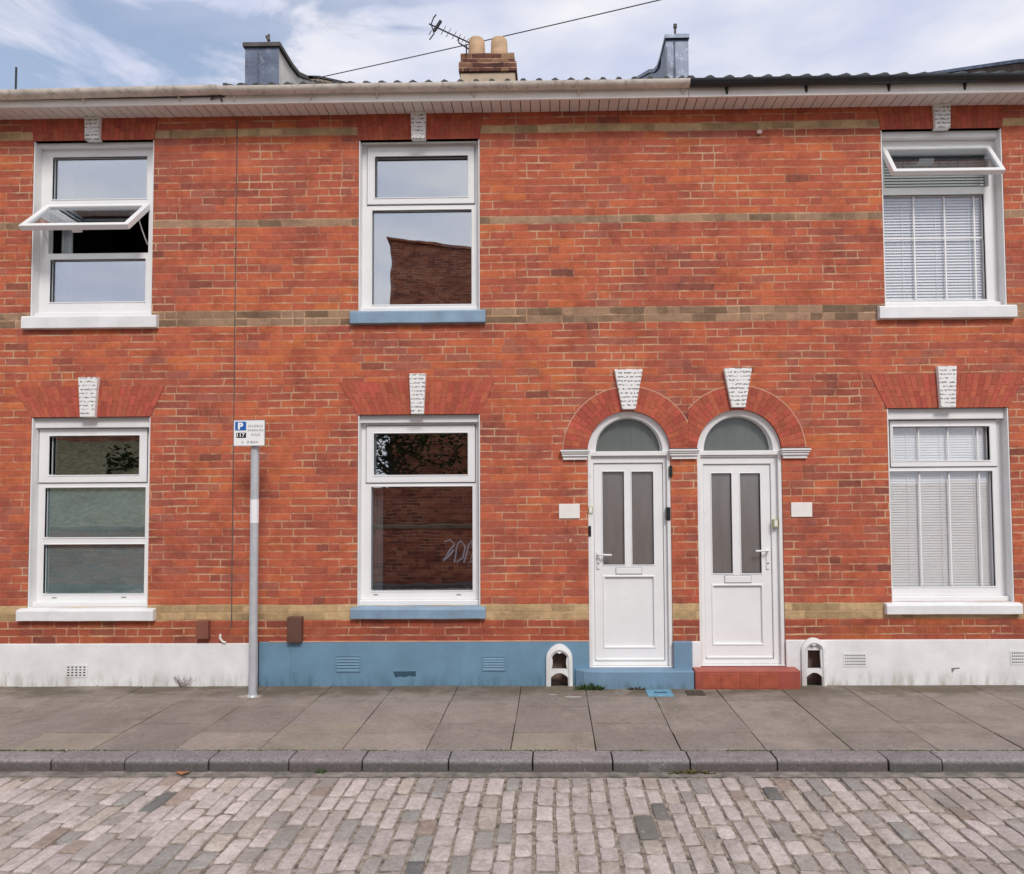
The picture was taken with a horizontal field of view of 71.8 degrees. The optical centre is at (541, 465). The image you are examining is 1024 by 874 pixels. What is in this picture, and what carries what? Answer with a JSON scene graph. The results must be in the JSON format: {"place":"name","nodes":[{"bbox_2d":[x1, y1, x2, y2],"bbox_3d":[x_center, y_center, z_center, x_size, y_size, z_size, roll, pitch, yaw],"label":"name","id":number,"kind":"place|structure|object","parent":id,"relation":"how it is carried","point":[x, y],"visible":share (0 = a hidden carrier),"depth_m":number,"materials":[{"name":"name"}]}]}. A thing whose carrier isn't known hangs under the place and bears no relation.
{"place":"outdoors","nodes":[
{"label":"outdoors","id":0,"kind":"place"},
{"bbox_2d":[323,0,659,76],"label":"overhead cable","id":1,"kind":"object","parent":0,"point":[503,36],"visible":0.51,"depth_m":12.74,"materials":[{"name":"black plastic"}]},
{"bbox_2d":[0,771,1023,873],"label":"road","id":2,"kind":"structure","parent":0,"point":[118,822],"depth_m":4.20,"materials":[{"name":"stone"}]},
{"bbox_2d":[176,771,188,774],"bbox_3d":[-2.526,2.161,4.976,0.091,0.012,0.062,0,-2,1],"label":"fallen leaf","id":3,"kind":"object","parent":2,"relation":"on","point":[181,772],"visible":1,"depth_m":4.96,"materials":[{"name":"orange plant"}]},
{"bbox_2d":[0,750,1023,772],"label":"kerb","id":4,"kind":"structure","parent":2,"relation":"on","point":[583,761],"depth_m":5.01,"materials":[{"name":"stone"}]},
{"bbox_2d":[668,768,716,773],"bbox_3d":[1.052,2.131,4.928,0.352,0.034,0.058,0,-2,1],"label":"weed tuft","id":5,"kind":"object","parent":2,"relation":"on","point":[690,771],"visible":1,"depth_m":4.93,"materials":[{"name":"green plant"}]},
{"bbox_2d":[0,683,1023,751],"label":"pavement","id":6,"kind":"structure","parent":0,"point":[809,716],"depth_m":5.89,"materials":[{"name":"grey concrete"}]},
{"bbox_2d":[173,676,194,686],"bbox_3d":[-3.503,2.111,6.934,0.246,0.120,0.045,0,-2,1],"label":"dry weed","id":7,"kind":"object","parent":6,"relation":"on","point":[182,681],"visible":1,"depth_m":6.93,"materials":[{"name":"beige plant"}]},
{"bbox_2d":[233,420,264,697],"bbox_3d":[-2.732,0.872,6.625,0.298,2.601,0.120,0,-2,1],"label":"parking sign","id":8,"kind":"object","parent":6,"relation":"on","point":[251,433],"visible":1,"depth_m":6.61,"materials":[{"name":"metal"}]},
{"bbox_2d":[574,683,604,689],"bbox_3d":[0.456,2.098,6.736,0.309,0.081,0.063,0,-2,1],"label":"weed tuft","id":9,"kind":"object","parent":6,"relation":"on","point":[591,687],"visible":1,"depth_m":6.73,"materials":[{"name":"green plant"}]},
{"bbox_2d":[645,689,673,697],"bbox_3d":[1.102,2.130,6.608,0.240,0.018,0.221,0,-2,1],"label":"utility cover","id":10,"kind":"object","parent":6,"relation":"on","point":[654,693],"visible":1,"depth_m":6.58,"materials":[{"name":"blue metal"}]},
{"bbox_2d":[685,690,705,695],"bbox_3d":[1.435,2.128,6.600,0.170,0.018,0.152,0,-2,1],"label":"utility cover","id":11,"kind":"object","parent":6,"relation":"on","point":[694,692],"visible":1,"depth_m":6.58,"materials":[{"name":"metal"}]},
{"bbox_2d":[0,0,1023,88],"label":"sky","id":12,"kind":"structure","parent":0,"point":[50,43],"materials":[{"name":"blue"}]},
{"bbox_2d":[13,773,1019,873],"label":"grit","id":13,"kind":"object","parent":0,"point":[585,812],"visible":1,"depth_m":4.23,"materials":[{"name":"gravel"}]},
{"bbox_2d":[636,23,1023,690],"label":"terraced house","id":14,"kind":"structure","parent":0,"point":[820,367],"depth_m":7.00,"materials":[{"name":"brick"}]},
{"bbox_2d":[697,410,785,665],"bbox_3d":[1.959,0.699,7.024,0.829,2.521,0.164,0,-2,1],"label":"door","id":15,"kind":"structure","parent":14,"relation":"in","point":[739,475],"depth_m":7.01,"materials":[{"name":"white plastic"}]},
{"bbox_2d":[883,152,984,299],"bbox_3d":[4.009,-2.476,7.206,1.173,1.727,0.056,0,-2,1],"label":"venetian blind","id":16,"kind":"object","parent":14,"relation":"attached to","point":[960,277],"visible":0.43,"depth_m":7.20,"materials":[{"name":"white plastic"}]},
{"bbox_2d":[890,427,991,585],"bbox_3d":[4.011,0.388,7.092,1.159,1.845,0.056,0,-2,1],"label":"venetian blind","id":17,"kind":"object","parent":14,"relation":"attached to","point":[905,530],"visible":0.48,"depth_m":7.09,"materials":[{"name":"white plastic"}]},
{"bbox_2d":[877,128,1017,319],"bbox_3d":[3.999,-2.428,7.055,1.343,1.955,0.314,0,-2,1],"label":"window","id":18,"kind":"structure","parent":14,"relation":"in","point":[993,305],"depth_m":7.12,"materials":[{"name":"white plastic"}]},
{"bbox_2d":[884,408,1022,614],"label":"window","id":19,"kind":"structure","parent":14,"relation":"in","point":[994,420],"depth_m":7.00,"materials":[{"name":"white plastic"}]},
{"label":"ground","id":20,"kind":"structure","parent":0,"visible":0},
{"bbox_2d":[0,84,257,686],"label":"terraced house","id":21,"kind":"structure","parent":20,"relation":"on","point":[117,384],"depth_m":7.13,"materials":[{"name":"red brick"}]},
{"bbox_2d":[15,67,16,88],"bbox_3d":[-7.715,-5.263,10.349,0.027,1.178,0.027,0,-2,1],"label":"roof pole","id":22,"kind":"object","parent":21,"relation":"on","point":[15,77],"visible":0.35,"depth_m":10.36,"materials":[{"name":"black metal"}]},
{"bbox_2d":[60,162,74,301],"bbox_3d":[-5.035,-2.365,7.487,0.113,1.727,0.027,0,-2,1],"label":"curtain","id":23,"kind":"object","parent":21,"relation":"hanging from","point":[67,235],"visible":0.63,"depth_m":7.49,"materials":[{"name":"white fabric"}]},
{"bbox_2d":[16,417,155,620],"bbox_3d":[-4.521,0.512,7.121,1.370,2.061,0.232,0,-2,1],"label":"window","id":24,"kind":"structure","parent":21,"relation":"in","point":[89,534],"depth_m":7.18,"materials":[{"name":"white plastic"}]},
{"bbox_2d":[18,140,158,329],"bbox_3d":[-4.557,-2.368,7.125,1.372,1.976,0.454,0,-2,1],"label":"window","id":25,"kind":"structure","parent":21,"relation":"in","point":[45,314],"depth_m":7.26,"materials":[{"name":"white plastic"}]},
{"bbox_2d":[217,34,699,688],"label":"terraced house","id":26,"kind":"structure","parent":20,"relation":"on","point":[461,316],"depth_m":7.07,"materials":[{"name":"red brick"}]},
{"bbox_2d":[373,471,382,589],"bbox_3d":[-1.699,0.726,7.228,0.143,1.353,0.027,0,-2,1],"label":"curtain","id":27,"kind":"object","parent":26,"relation":"hanging from","point":[377,538],"visible":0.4,"depth_m":7.22,"materials":[{"name":"fabric"}]},
{"bbox_2d":[350,139,485,324],"bbox_3d":[-1.242,-2.375,7.181,1.356,1.921,0.232,0,-2,1],"label":"window","id":28,"kind":"structure","parent":26,"relation":"in","point":[368,313],"depth_m":7.22,"materials":[{"name":"white plastic"}]},
{"bbox_2d":[350,414,485,618],"bbox_3d":[-1.219,0.486,7.067,1.329,2.050,0.232,0,-2,1],"label":"window","id":29,"kind":"structure","parent":26,"relation":"in","point":[371,604],"depth_m":7.10,"materials":[{"name":"white plastic"}]},
{"bbox_2d":[429,14,469,53],"bbox_3d":[-1.435,-6.693,10.951,0.642,0.641,0.208,0,-2,1],"label":"television aerial","id":30,"kind":"object","parent":26,"relation":"attached to","point":[438,24],"visible":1,"depth_m":10.94,"materials":[{"name":"grey metal"}]},
{"bbox_2d":[588,411,672,667],"bbox_3d":[0.871,0.716,7.041,0.816,2.527,0.164,0,-2,1],"label":"door","id":31,"kind":"structure","parent":26,"relation":"in","point":[630,564],"depth_m":7.03,"materials":[{"name":"white plastic"}]}
]}

